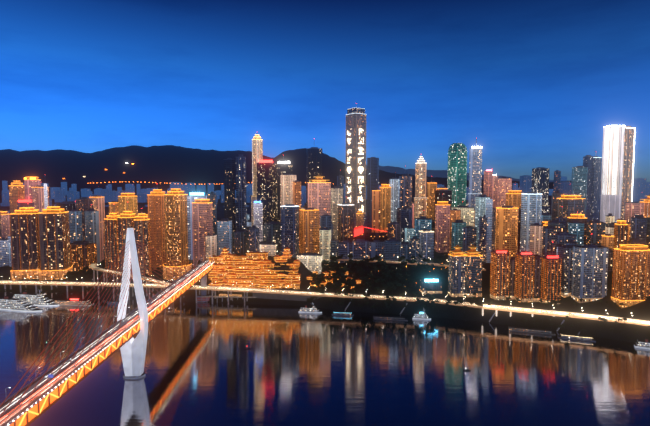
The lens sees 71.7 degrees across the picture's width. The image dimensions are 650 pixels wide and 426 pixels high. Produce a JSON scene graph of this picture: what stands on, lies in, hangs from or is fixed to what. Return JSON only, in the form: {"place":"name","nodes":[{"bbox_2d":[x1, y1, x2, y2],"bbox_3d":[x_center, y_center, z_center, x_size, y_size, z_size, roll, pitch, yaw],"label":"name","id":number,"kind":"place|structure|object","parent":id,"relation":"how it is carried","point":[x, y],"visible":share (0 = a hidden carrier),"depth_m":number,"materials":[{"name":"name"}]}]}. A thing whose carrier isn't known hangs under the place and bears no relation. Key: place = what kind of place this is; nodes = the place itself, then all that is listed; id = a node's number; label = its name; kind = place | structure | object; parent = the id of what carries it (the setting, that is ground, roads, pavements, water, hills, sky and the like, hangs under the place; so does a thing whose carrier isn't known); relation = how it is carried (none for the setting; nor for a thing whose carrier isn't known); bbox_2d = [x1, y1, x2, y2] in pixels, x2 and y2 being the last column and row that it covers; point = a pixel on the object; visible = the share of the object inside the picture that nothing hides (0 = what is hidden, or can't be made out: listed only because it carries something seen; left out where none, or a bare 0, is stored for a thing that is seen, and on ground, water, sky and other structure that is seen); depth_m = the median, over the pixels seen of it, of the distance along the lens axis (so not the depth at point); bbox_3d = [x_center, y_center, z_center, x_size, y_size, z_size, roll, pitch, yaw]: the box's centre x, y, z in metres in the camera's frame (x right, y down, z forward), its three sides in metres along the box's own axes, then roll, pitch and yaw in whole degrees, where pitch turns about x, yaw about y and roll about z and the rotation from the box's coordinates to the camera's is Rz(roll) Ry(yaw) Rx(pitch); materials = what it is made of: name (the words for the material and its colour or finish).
{"place":"outdoors","nodes":[
{"label":"outdoors","id":0,"kind":"place"},
{"bbox_2d":[117,228,147,378],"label":"bridge tower","id":1,"kind":"structure","parent":0,"point":[133,352],"depth_m":477.06,"materials":[{"name":"white concrete"}]},
{"bbox_2d":[0,240,216,425],"bbox_3d":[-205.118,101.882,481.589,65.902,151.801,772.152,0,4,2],"label":"cable-stayed bridge","id":2,"kind":"structure","parent":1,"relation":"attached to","point":[32,401],"depth_m":384.21,"materials":[{"name":"metal"}]},
{"bbox_2d":[0,197,599,212],"bbox_3d":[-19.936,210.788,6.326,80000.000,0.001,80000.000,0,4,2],"label":"ground","id":3,"kind":"structure","parent":0,"point":[550,201],"depth_m":5691.13,"materials":[{"name":"grey"}]},
{"bbox_2d":[0,145,600,196],"bbox_3d":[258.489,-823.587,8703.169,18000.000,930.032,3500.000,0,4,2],"label":"mountain ridge","id":4,"kind":"structure","parent":0,"point":[163,166],"depth_m":7537.69,"materials":[{"name":"black"}]},
{"bbox_2d":[63,162,305,184],"bbox_3d":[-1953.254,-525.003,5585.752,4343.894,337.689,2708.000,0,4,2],"label":"distant lights","id":5,"kind":"object","parent":4,"relation":"on","point":[149,182],"visible":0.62,"depth_m":4250.75},
{"bbox_2d":[0,298,649,425],"bbox_3d":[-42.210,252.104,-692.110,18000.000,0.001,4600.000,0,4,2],"label":"river water","id":6,"kind":"structure","parent":0,"point":[203,366],"depth_m":494.02,"materials":[{"name":"blue liquid"}]},
{"bbox_2d":[0,291,649,370],"bbox_3d":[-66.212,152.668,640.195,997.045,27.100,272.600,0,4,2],"label":"boats","id":7,"kind":"object","parent":6,"relation":"on","point":[25,302],"visible":0.9,"depth_m":733.74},
{"bbox_2d":[145,266,595,341],"bbox_3d":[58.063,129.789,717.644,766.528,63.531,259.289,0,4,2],"label":"waterfront fittings","id":8,"kind":"object","parent":6,"relation":"on","point":[562,336],"visible":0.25,"depth_m":604.53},
{"bbox_2d":[0,134,649,307],"bbox_3d":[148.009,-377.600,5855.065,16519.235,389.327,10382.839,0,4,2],"label":"city buildings","id":9,"kind":"structure","parent":0,"point":[577,244],"depth_m":885.01,"materials":[{"name":"concrete"}]},
{"bbox_2d":[0,200,649,342],"bbox_3d":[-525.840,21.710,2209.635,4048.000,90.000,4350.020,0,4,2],"label":"ground","id":10,"kind":"structure","parent":0,"point":[590,326],"depth_m":733.13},
{"bbox_2d":[201,247,361,302],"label":"stilt house complex","id":11,"kind":"structure","parent":10,"relation":"on","point":[251,269],"depth_m":813.70,"materials":[{"name":"orange wood"}]},
{"bbox_2d":[0,254,649,339],"bbox_3d":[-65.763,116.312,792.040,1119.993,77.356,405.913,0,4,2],"label":"hillside trees","id":12,"kind":"object","parent":10,"relation":"on","point":[334,266],"visible":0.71,"depth_m":793.02,"materials":[{"name":"plant"}]},
{"bbox_2d":[0,251,649,325],"bbox_3d":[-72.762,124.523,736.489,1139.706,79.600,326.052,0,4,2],"label":"riverside roads","id":13,"kind":"structure","parent":10,"relation":"on","point":[288,294],"depth_m":769.43,"materials":[{"name":"grey asphalt"}]},
{"bbox_2d":[345,107,634,240],"bbox_3d":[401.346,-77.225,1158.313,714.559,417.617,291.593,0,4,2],"label":"landmark skyscrapers","id":14,"kind":"structure","parent":10,"relation":"on","point":[617,167],"depth_m":1106.48,"materials":[{"name":"white glass"}]},
{"bbox_2d":[0,0,649,181],"label":"sky","id":15,"kind":"structure","parent":0,"point":[537,83],"materials":[{"name":"blue"}]},
{"bbox_2d":[366,165,553,181],"bbox_3d":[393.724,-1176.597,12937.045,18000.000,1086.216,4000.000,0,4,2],"label":"mountain ridge","id":16,"kind":"structure","parent":0,"point":[429,173],"depth_m":11870.64,"materials":[{"name":"blue"}]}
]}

